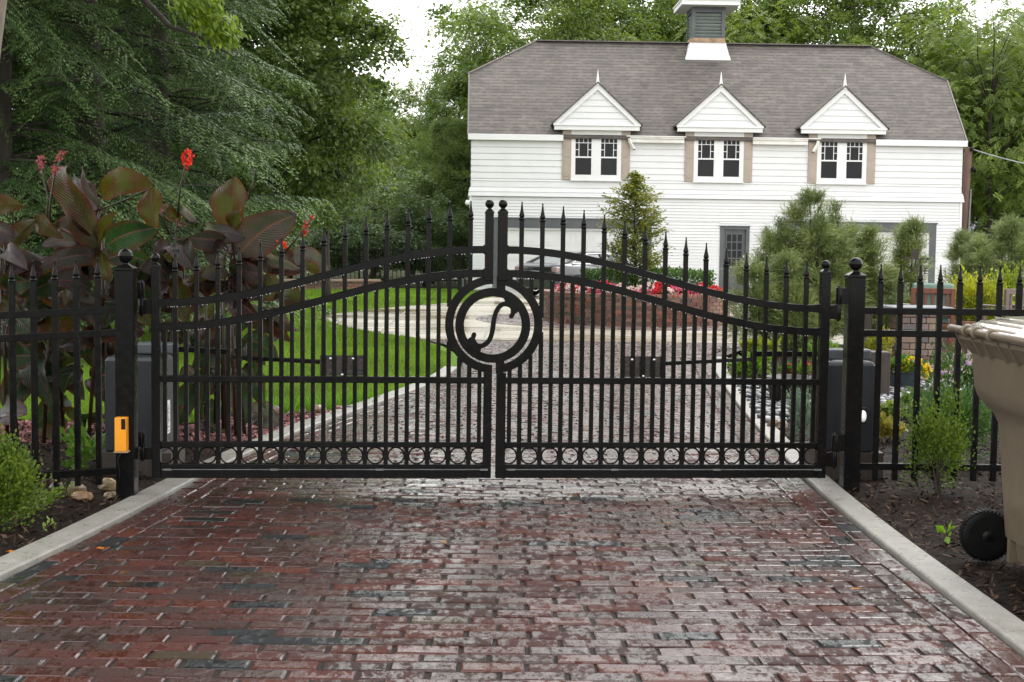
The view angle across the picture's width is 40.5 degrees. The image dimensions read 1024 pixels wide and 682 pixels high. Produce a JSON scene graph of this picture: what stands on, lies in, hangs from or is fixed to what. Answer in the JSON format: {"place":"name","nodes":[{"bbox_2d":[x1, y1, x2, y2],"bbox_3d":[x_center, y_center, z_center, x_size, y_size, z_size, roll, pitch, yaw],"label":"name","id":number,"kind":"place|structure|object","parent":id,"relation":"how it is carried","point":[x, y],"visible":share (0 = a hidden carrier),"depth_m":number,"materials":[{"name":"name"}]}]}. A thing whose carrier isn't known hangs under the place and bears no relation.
{"place":"outdoors","nodes":[
{"label":"outdoors","id":0,"kind":"place"},
{"bbox_2d":[0,421,104,441],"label":"gravel bed","id":1,"kind":"object","parent":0,"point":[40,440],"depth_m":10.62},
{"bbox_2d":[0,409,331,447],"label":"flowers","id":2,"kind":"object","parent":1,"relation":"on","point":[286,423],"depth_m":10.66,"materials":[{"name":"plant"}]},
{"bbox_2d":[0,419,247,556],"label":"mulch bed","id":3,"kind":"object","parent":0,"point":[94,508],"depth_m":7.63,"materials":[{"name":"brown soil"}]},
{"bbox_2d":[0,194,63,450],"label":"canna plant","id":4,"kind":"object","parent":3,"relation":"on","point":[13,236],"visible":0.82,"depth_m":9.25,"materials":[{"name":"brown plant"}]},
{"bbox_2d":[0,423,73,532],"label":"boxwood","id":5,"kind":"object","parent":3,"relation":"on","point":[15,488],"visible":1,"depth_m":6.92,"materials":[{"name":"green plant"}]},
{"bbox_2d":[0,253,114,444],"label":"canna plant","id":6,"kind":"object","parent":3,"relation":"on","point":[45,405],"visible":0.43,"depth_m":9.76,"materials":[{"name":"green plant"}]},
{"bbox_2d":[61,436,94,469],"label":"seedling","id":7,"kind":"object","parent":3,"relation":"on","point":[70,452],"visible":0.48,"depth_m":8.81,"materials":[{"name":"green plant"}]},
{"bbox_2d":[21,150,164,443],"bbox_3d":[-2.834,-0.259,9.500,0.999,2.076,0.695,1,4,0],"label":"canna plant","id":8,"kind":"object","parent":3,"relation":"on","point":[84,230],"visible":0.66,"depth_m":9.40,"materials":[{"name":"brown plant"}]},
{"bbox_2d":[113,249,137,500],"bbox_3d":[-2.162,0.209,7.779,0.110,1.454,0.110,1,4,-1],"label":"gate post","id":9,"kind":"object","parent":3,"relation":"on","point":[126,357],"visible":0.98,"depth_m":7.73,"materials":[{"name":"black metal"}]},
{"bbox_2d":[0,257,115,487],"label":"fence panel","id":10,"kind":"object","parent":9,"relation":"attached to","point":[55,335],"visible":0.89,"depth_m":7.74,"materials":[{"name":"black paint"}]},
{"bbox_2d":[114,417,129,485],"bbox_3d":[-2.174,0.618,7.725,0.076,0.389,0.061,1,4,0],"label":"gate sensor","id":11,"kind":"object","parent":9,"relation":"attached to","point":[121,435],"visible":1,"depth_m":7.69,"materials":[{"name":"orange plastic"}]},
{"bbox_2d":[137,200,495,477],"bbox_3d":[-1.139,-0.016,8.016,2.086,1.627,0.058,0,4,-4],"label":"gate leaf","id":12,"kind":"object","parent":9,"relation":"attached to","point":[344,368],"visible":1,"depth_m":8.02,"materials":[{"name":"black paint"}]},
{"bbox_2d":[103,341,319,475],"bbox_3d":[-1.820,0.432,8.675,1.605,0.835,0.573,2,4,15],"label":"gate operator","id":13,"kind":"object","parent":3,"relation":"on","point":[144,400],"visible":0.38,"depth_m":8.61,"materials":[{"name":"grey painted metal"},{"name":"black painted iron"},{"name":"paper"}]},
{"bbox_2d":[65,411,329,440],"bbox_3d":[-2.221,0.690,10.718,2.622,0.001,1.865,-1,4,-26],"label":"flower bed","id":14,"kind":"object","parent":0,"point":[192,435],"visible":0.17,"depth_m":10.62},
{"bbox_2d":[107,148,214,440],"bbox_3d":[-2.567,-0.320,9.993,0.838,2.135,0.697,1,4,0],"label":"canna plant","id":15,"kind":"object","parent":14,"relation":"on","point":[142,262],"visible":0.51,"depth_m":9.91,"materials":[{"name":"brown plant"}]},
{"bbox_2d":[161,292,298,432],"bbox_3d":[-2.190,0.135,10.681,1.189,1.227,0.598,1,4,0],"label":"canna plant","id":16,"kind":"object","parent":14,"relation":"on","point":[206,311],"visible":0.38,"depth_m":10.59,"materials":[{"name":"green plant"}]},
{"bbox_2d":[176,171,328,438],"bbox_3d":[-1.897,-0.248,10.192,1.043,1.982,0.683,1,4,0],"label":"canna plant","id":17,"kind":"object","parent":14,"relation":"on","point":[230,231],"visible":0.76,"depth_m":10.10,"materials":[{"name":"brown plant"}]},
{"bbox_2d":[0,287,492,423],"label":"lawn","id":18,"kind":"structure","parent":0,"point":[453,359],"depth_m":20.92,"materials":[{"name":"green plant"}]},
{"bbox_2d":[189,388,381,417],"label":"long grass","id":19,"kind":"structure","parent":18,"relation":"on","point":[328,402],"depth_m":12.25,"materials":[{"name":"green plant"}]},
{"bbox_2d":[284,279,380,289],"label":"brick wall","id":20,"kind":"structure","parent":18,"relation":"on","point":[338,283],"depth_m":42.46,"materials":[{"name":"brown brick"}]},
{"bbox_2d":[276,242,467,288],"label":"iron fence","id":21,"kind":"object","parent":18,"relation":"on","point":[380,256],"visible":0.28,"depth_m":44.90,"materials":[{"name":"black metal"}]},
{"bbox_2d":[31,248,741,424],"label":"ground","id":22,"kind":"structure","parent":0,"point":[354,275],"depth_m":62.02,"materials":[{"name":"soil"}]},
{"bbox_2d":[0,0,6,54],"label":"broadleaf tree","id":23,"kind":"object","parent":22,"relation":"on","point":[3,4],"depth_m":11.80,"materials":[{"name":"beige plant"}]},
{"bbox_2d":[141,0,251,59],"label":"leafy bough","id":24,"kind":"object","parent":23,"relation":"attached to","point":[226,35],"visible":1,"depth_m":15.94,"materials":[{"name":"green plant"}]},
{"bbox_2d":[12,0,148,254],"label":"hemlock tree","id":25,"kind":"object","parent":22,"relation":"on","point":[58,125],"visible":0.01,"depth_m":26.44,"materials":[{"name":"green plant"}]},
{"bbox_2d":[0,0,195,367],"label":"hemlock tree","id":26,"kind":"object","parent":22,"relation":"on","point":[8,181],"visible":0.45,"depth_m":16.82,"materials":[{"name":"green plant"}]},
{"bbox_2d":[12,0,288,281],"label":"hemlock tree","id":27,"kind":"object","parent":22,"relation":"on","point":[170,153],"visible":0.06,"depth_m":24.16,"materials":[{"name":"green plant"}]},
{"bbox_2d":[0,0,347,358],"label":"hemlock tree","id":28,"kind":"object","parent":22,"relation":"on","point":[95,117],"visible":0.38,"depth_m":17.77,"materials":[{"name":"green plant"}]},
{"bbox_2d":[13,0,336,333],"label":"hemlock tree","id":29,"kind":"object","parent":22,"relation":"on","point":[163,85],"visible":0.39,"depth_m":21.18,"materials":[{"name":"green plant"}]},
{"bbox_2d":[0,366,456,580],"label":"kerb","id":30,"kind":"structure","parent":22,"relation":"on","point":[30,555],"depth_m":7.31,"materials":[{"name":"concrete"}]},
{"bbox_2d":[98,0,363,276],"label":"maple tree","id":31,"kind":"object","parent":22,"relation":"on","point":[297,225],"visible":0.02,"depth_m":32.21,"materials":[{"name":"green plant"}]},
{"bbox_2d":[113,0,435,309],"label":"maple tree","id":32,"kind":"object","parent":22,"relation":"on","point":[314,22],"visible":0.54,"depth_m":27.98,"materials":[{"name":"green plant"}]},
{"bbox_2d":[278,212,362,278],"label":"understorey tree","id":33,"kind":"object","parent":22,"relation":"on","point":[332,266],"visible":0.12,"depth_m":49.33,"materials":[{"name":"green plant"}]},
{"bbox_2d":[258,0,423,294],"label":"broadleaf tree","id":34,"kind":"object","parent":22,"relation":"on","point":[381,172],"visible":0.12,"depth_m":36.61,"materials":[{"name":"green plant"}]},
{"bbox_2d":[302,92,384,225],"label":"broadleaf tree","id":35,"kind":"object","parent":22,"relation":"on","point":[336,209],"visible":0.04,"depth_m":59.04,"materials":[{"name":"green plant"}]},
{"bbox_2d":[297,161,467,281],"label":"understorey tree","id":36,"kind":"object","parent":22,"relation":"on","point":[398,238],"visible":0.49,"depth_m":48.10,"materials":[{"name":"green plant"}]},
{"bbox_2d":[349,120,420,275],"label":"locust tree","id":37,"kind":"object","parent":22,"relation":"on","point":[395,163],"visible":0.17,"depth_m":55.15,"materials":[{"name":"green plant"}]},
{"bbox_2d":[372,42,458,275],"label":"locust tree","id":38,"kind":"object","parent":22,"relation":"on","point":[405,121],"visible":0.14,"depth_m":64.97,"materials":[{"name":"green plant"}]},
{"bbox_2d":[376,203,468,286],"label":"understorey tree","id":39,"kind":"object","parent":22,"relation":"on","point":[440,239],"visible":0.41,"depth_m":49.38,"materials":[{"name":"green plant"}]},
{"bbox_2d":[391,115,469,283],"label":"broadleaf tree","id":40,"kind":"object","parent":22,"relation":"on","point":[423,188],"visible":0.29,"depth_m":53.23,"materials":[{"name":"green plant"}]},
{"bbox_2d":[398,56,469,264],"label":"broadleaf tree","id":41,"kind":"object","parent":22,"relation":"on","point":[430,113],"visible":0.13,"depth_m":58.67,"materials":[{"name":"green plant"}]},
{"bbox_2d":[425,99,470,284],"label":"maple tree","id":42,"kind":"object","parent":22,"relation":"on","point":[448,177],"visible":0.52,"depth_m":50.66,"materials":[{"name":"green plant"}]},
{"bbox_2d":[421,0,538,130],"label":"locust tree","id":43,"kind":"object","parent":22,"relation":"on","point":[476,40],"visible":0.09,"depth_m":60.33,"materials":[{"name":"green plant"}]},
{"bbox_2d":[410,0,635,212],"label":"broadleaf tree","id":44,"kind":"object","parent":22,"relation":"on","point":[455,86],"visible":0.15,"depth_m":55.48,"materials":[{"name":"green plant"}]},
{"bbox_2d":[519,0,666,47],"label":"broadleaf tree","id":45,"kind":"object","parent":22,"relation":"on","point":[575,15],"visible":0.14,"depth_m":53.16,"materials":[{"name":"green plant"}]},
{"bbox_2d":[544,0,684,41],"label":"maple tree","id":46,"kind":"object","parent":22,"relation":"on","point":[630,32],"visible":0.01,"depth_m":60.35,"materials":[{"name":"green plant"}]},
{"bbox_2d":[594,0,766,42],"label":"broadleaf tree","id":47,"kind":"object","parent":22,"relation":"on","point":[678,19],"visible":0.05,"depth_m":58.51,"materials":[{"name":"green plant"}]},
{"bbox_2d":[465,0,967,293],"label":"carriage house","id":48,"kind":"structure","parent":22,"relation":"on","point":[714,137],"depth_m":43.57,"materials":[{"name":"white paint"}]},
{"bbox_2d":[494,217,651,290],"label":"garage door","id":49,"kind":"structure","parent":48,"relation":"in","point":[593,233],"depth_m":43.50,"materials":[{"name":"white paint"}]},
{"bbox_2d":[573,139,592,176],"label":"window","id":50,"kind":"structure","parent":48,"relation":"in","point":[583,148],"depth_m":43.27,"materials":[{"name":"glass"}]},
{"bbox_2d":[599,139,618,176],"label":"window","id":51,"kind":"structure","parent":48,"relation":"in","point":[609,148],"depth_m":43.29,"materials":[{"name":"white paint"}]},
{"bbox_2d":[696,140,715,178],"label":"window","id":52,"kind":"structure","parent":48,"relation":"in","point":[706,150],"depth_m":43.38,"materials":[{"name":"white paint"}]},
{"bbox_2d":[721,141,740,178],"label":"window","id":53,"kind":"structure","parent":48,"relation":"in","point":[731,150],"depth_m":43.41,"materials":[{"name":"white paint"}]},
{"bbox_2d":[719,225,750,293],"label":"entry door","id":54,"kind":"structure","parent":48,"relation":"in","point":[733,238],"depth_m":43.64,"materials":[{"name":"grey glass"}]},
{"bbox_2d":[819,142,838,179],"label":"window","id":55,"kind":"structure","parent":48,"relation":"in","point":[829,151],"depth_m":43.50,"materials":[{"name":"white paint"}]},
{"bbox_2d":[844,143,863,180],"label":"window","id":56,"kind":"structure","parent":48,"relation":"in","point":[854,152],"depth_m":43.52,"materials":[{"name":"white paint"}]},
{"bbox_2d":[779,221,937,284],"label":"garage door","id":57,"kind":"structure","parent":48,"relation":"in","point":[930,248],"depth_m":43.74,"materials":[{"name":"white paint"}]},
{"bbox_2d":[672,0,827,43],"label":"locust tree","id":58,"kind":"object","parent":22,"relation":"on","point":[739,25],"visible":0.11,"depth_m":55.67,"materials":[{"name":"green plant"}]},
{"bbox_2d":[725,0,878,44],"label":"maple tree","id":59,"kind":"object","parent":22,"relation":"on","point":[769,8],"visible":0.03,"depth_m":59.71,"materials":[{"name":"green plant"}]},
{"bbox_2d":[764,0,945,74],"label":"broadleaf tree","id":60,"kind":"object","parent":22,"relation":"on","point":[840,17],"visible":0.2,"depth_m":55.62,"materials":[{"name":"green plant"}]},
{"bbox_2d":[716,356,1023,657],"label":"kerb","id":61,"kind":"structure","parent":22,"relation":"on","point":[1001,623],"depth_m":6.44,"materials":[{"name":"concrete"}]},
{"bbox_2d":[771,0,1023,207],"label":"broadleaf tree","id":62,"kind":"object","parent":22,"relation":"on","point":[925,11],"visible":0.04,"depth_m":57.48,"materials":[{"name":"green plant"}]},
{"bbox_2d":[870,0,1023,212],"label":"locust tree","id":63,"kind":"object","parent":22,"relation":"on","point":[955,40],"visible":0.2,"depth_m":53.00,"materials":[{"name":"green plant"}]},
{"bbox_2d":[932,225,993,284],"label":"threadleaf shrub","id":64,"kind":"object","parent":22,"relation":"on","point":[955,252],"visible":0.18,"depth_m":25.85,"materials":[{"name":"green plant"}]},
{"bbox_2d":[906,0,1023,251],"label":"locust tree","id":65,"kind":"object","parent":22,"relation":"on","point":[987,179],"visible":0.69,"depth_m":50.52,"materials":[{"name":"green plant"}]},
{"bbox_2d":[960,147,976,260],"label":"utility pole","id":66,"kind":"object","parent":22,"relation":"on","point":[966,191],"visible":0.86,"depth_m":47.14,"materials":[{"name":"brown wood"}]},
{"bbox_2d":[946,262,1014,324],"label":"gold shrub","id":67,"kind":"object","parent":22,"relation":"on","point":[969,294],"visible":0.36,"depth_m":22.29,"materials":[{"name":"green plant"}]},
{"bbox_2d":[944,1,1023,237],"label":"locust tree","id":68,"kind":"object","parent":22,"relation":"on","point":[999,85],"visible":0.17,"depth_m":54.50,"materials":[{"name":"green plant"}]},
{"bbox_2d":[954,211,1023,317],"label":"threadleaf shrub","id":69,"kind":"object","parent":22,"relation":"on","point":[1010,233],"visible":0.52,"depth_m":24.90,"materials":[{"name":"green plant"}]},
{"bbox_2d":[985,260,1023,316],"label":"gold shrub","id":70,"kind":"object","parent":22,"relation":"on","point":[1010,279],"visible":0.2,"depth_m":23.50,"materials":[{"name":"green plant"}]},
{"bbox_2d":[0,339,1023,681],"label":"driveway paving","id":71,"kind":"structure","parent":0,"point":[976,655],"depth_m":5.98,"materials":[{"name":"brick"}]},
{"bbox_2d":[14,0,1023,132],"label":"sky","id":72,"kind":"structure","parent":0,"point":[410,12],"materials":[{"name":"white"}]},
{"bbox_2d":[316,291,889,348],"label":"concrete path","id":73,"kind":"structure","parent":0,"point":[505,332],"depth_m":24.07,"materials":[{"name":"beige concrete"}]},
{"bbox_2d":[513,251,641,294],"bbox_3d":[2.123,-1.976,40.536,1.894,1.297,4.540,4,5,43],"label":"parked car","id":74,"kind":"object","parent":73,"relation":"on","point":[552,265],"visible":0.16,"depth_m":39.05,"materials":[{"name":"grey paint"}]},
{"bbox_2d":[543,289,729,325],"bbox_3d":[2.429,-0.669,27.167,3.670,0.602,3.671,1,4,0],"label":"brick planter","id":75,"kind":"object","parent":73,"relation":"on","point":[715,305],"visible":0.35,"depth_m":25.58,"materials":[{"name":"red brick"}]},
{"bbox_2d":[592,170,675,287],"bbox_3d":[2.403,-2.093,27.296,1.650,2.569,1.511,1,4,0],"label":"ornamental tree","id":76,"kind":"object","parent":75,"relation":"on","point":[639,197],"visible":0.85,"depth_m":27.12,"materials":[{"name":"green plant"}]},
{"bbox_2d":[579,264,716,287],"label":"clipped hedge","id":77,"kind":"object","parent":75,"relation":"on","point":[675,273],"visible":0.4,"depth_m":27.16,"materials":[{"name":"green plant"}]},
{"bbox_2d":[880,212,940,328],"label":"threadleaf shrub","id":78,"kind":"object","parent":73,"relation":"on","point":[906,235],"visible":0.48,"depth_m":21.43,"materials":[{"name":"green plant"}]},
{"bbox_2d":[476,313,742,330],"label":"forecourt paving","id":79,"kind":"structure","parent":0,"point":[506,319],"depth_m":25.30,"materials":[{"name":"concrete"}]},
{"bbox_2d":[727,345,1023,621],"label":"mulch bed","id":80,"kind":"object","parent":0,"point":[997,588],"depth_m":7.84,"materials":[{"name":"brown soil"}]},
{"bbox_2d":[726,347,771,377],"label":"garden plant","id":81,"kind":"object","parent":80,"relation":"on","point":[749,367],"visible":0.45,"depth_m":15.63,"materials":[{"name":"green plant"}]},
{"bbox_2d":[666,348,883,479],"bbox_3d":[1.569,0.454,8.969,1.693,0.835,0.831,-1,4,-17],"label":"gate operator","id":82,"kind":"object","parent":80,"relation":"on","point":[834,390],"visible":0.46,"depth_m":8.80,"materials":[{"name":"metal"}]},
{"bbox_2d":[714,242,843,350],"bbox_3d":[3.803,-0.593,19.618,2.005,1.627,1.552,2,4,15],"label":"threadleaf shrub","id":83,"kind":"object","parent":80,"relation":"on","point":[796,295],"visible":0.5,"depth_m":19.47,"materials":[{"name":"green plant"}]},
{"bbox_2d":[780,386,810,440],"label":"garden plant","id":84,"kind":"object","parent":80,"relation":"on","point":[797,413],"visible":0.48,"depth_m":10.52,"materials":[{"name":"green plant"}]},
{"bbox_2d":[738,181,884,348],"bbox_3d":[4.434,-1.113,20.318,2.342,2.490,1.912,1,4,0],"label":"threadleaf shrub","id":85,"kind":"object","parent":80,"relation":"on","point":[831,244],"visible":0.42,"depth_m":20.11,"materials":[{"name":"green plant"}]},
{"bbox_2d":[839,257,866,492],"bbox_3d":[2.045,0.225,8.328,0.108,1.452,0.108,1,4,-2],"label":"gate post","id":86,"kind":"object","parent":80,"relation":"on","point":[852,374],"visible":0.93,"depth_m":8.28,"materials":[{"name":"black metal"}]},
{"bbox_2d":[455,200,849,477],"bbox_3d":[0.832,-0.002,8.167,2.333,1.628,0.062,0,4,-4],"label":"gate leaf","id":87,"kind":"object","parent":86,"relation":"attached to","point":[633,368],"visible":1,"depth_m":8.17,"materials":[{"name":"black paint"}]},
{"bbox_2d":[860,264,1023,481],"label":"fence panel","id":88,"kind":"object","parent":86,"relation":"attached to","point":[919,311],"visible":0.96,"depth_m":8.30,"materials":[{"name":"black paint"}]},
{"bbox_2d":[736,380,972,422],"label":"river stones","id":89,"kind":"object","parent":80,"relation":"on","point":[884,397],"visible":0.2,"depth_m":13.05,"materials":[{"name":"white stone"}]},
{"bbox_2d":[767,374,810,401],"bbox_3d":[2.613,0.460,13.023,0.470,0.250,0.470,1,4,0],"label":"tub planter","id":90,"kind":"object","parent":89,"relation":"on","point":[778,392],"visible":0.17,"depth_m":12.89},
{"bbox_2d":[890,352,932,386],"bbox_3d":[4.056,0.314,14.320,0.543,0.398,0.470,1,4,0],"label":"flower pot","id":91,"kind":"object","parent":89,"relation":"on","point":[907,371],"visible":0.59,"depth_m":14.20,"materials":[{"name":"grey ceramic"}]},
{"bbox_2d":[832,220,910,340],"bbox_3d":[5.436,-0.872,20.820,1.662,2.005,1.299,1,4,0],"label":"threadleaf shrub","id":92,"kind":"object","parent":80,"relation":"on","point":[871,245],"visible":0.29,"depth_m":20.65,"materials":[{"name":"green plant"}]},
{"bbox_2d":[869,350,890,394],"bbox_3d":[3.600,0.336,13.658,0.200,0.473,0.200,1,4,0],"label":"timber post","id":93,"kind":"object","parent":80,"relation":"on","point":[885,371],"visible":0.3,"depth_m":13.55,"materials":[{"name":"brown wood"}]},
{"bbox_2d":[864,325,895,353],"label":"gold shrub","id":94,"kind":"object","parent":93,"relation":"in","point":[886,343],"visible":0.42,"depth_m":17.58,"materials":[{"name":"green plant"}]},
{"bbox_2d":[879,411,908,437],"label":"garden plant","id":95,"kind":"object","parent":80,"relation":"on","point":[886,427],"visible":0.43,"depth_m":10.55,"materials":[{"name":"yellow plant"}]},
{"bbox_2d":[880,395,927,421],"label":"garden plant","id":96,"kind":"object","parent":80,"relation":"on","point":[887,406],"visible":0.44,"depth_m":11.68,"materials":[{"name":"green plant"}]},
{"bbox_2d":[890,381,977,495],"bbox_3d":[2.556,0.583,8.293,0.480,0.703,0.419,4,5,36],"label":"boxwood","id":97,"kind":"object","parent":80,"relation":"on","point":[947,437],"visible":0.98,"depth_m":8.25,"materials":[{"name":"green plant"}]},
{"bbox_2d":[910,341,972,404],"bbox_3d":[3.800,0.284,11.998,0.709,0.818,0.503,1,4,0],"label":"hibiscus","id":98,"kind":"object","parent":80,"relation":"on","point":[965,375],"visible":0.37,"depth_m":11.93,"materials":[{"name":"green plant"}]},
{"bbox_2d":[899,373,999,462],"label":"evergreen shrub","id":99,"kind":"object","parent":80,"relation":"on","point":[982,424],"visible":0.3,"depth_m":9.51,"materials":[{"name":"green plant"}]},
{"bbox_2d":[947,316,1023,580],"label":"wheeled cart","id":100,"kind":"object","parent":80,"relation":"on","point":[995,346],"visible":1,"depth_m":6.28,"materials":[{"name":"beige plastic"}]},
{"bbox_2d":[884,345,971,380],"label":"flowers","id":101,"kind":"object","parent":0,"point":[943,350],"depth_m":18.76,"materials":[{"name":"plant"}]},
{"bbox_2d":[883,305,952,355],"bbox_3d":[5.587,-0.151,19.273,0.840,0.671,0.720,0,4,-4],"label":"fire table","id":102,"kind":"object","parent":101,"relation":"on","point":[909,323],"visible":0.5,"depth_m":19.01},
{"bbox_2d":[908,283,955,349],"bbox_3d":[6.194,-0.372,20.475,0.660,0.970,0.590,2,4,14],"label":"garden chair","id":103,"kind":"object","parent":101,"relation":"on","point":[930,293],"visible":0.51,"depth_m":20.19,"materials":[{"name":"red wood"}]},
{"bbox_2d":[982,289,1023,319],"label":"garden chair","id":104,"kind":"object","parent":101,"relation":"on","point":[1008,298],"visible":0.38,"depth_m":20.32,"materials":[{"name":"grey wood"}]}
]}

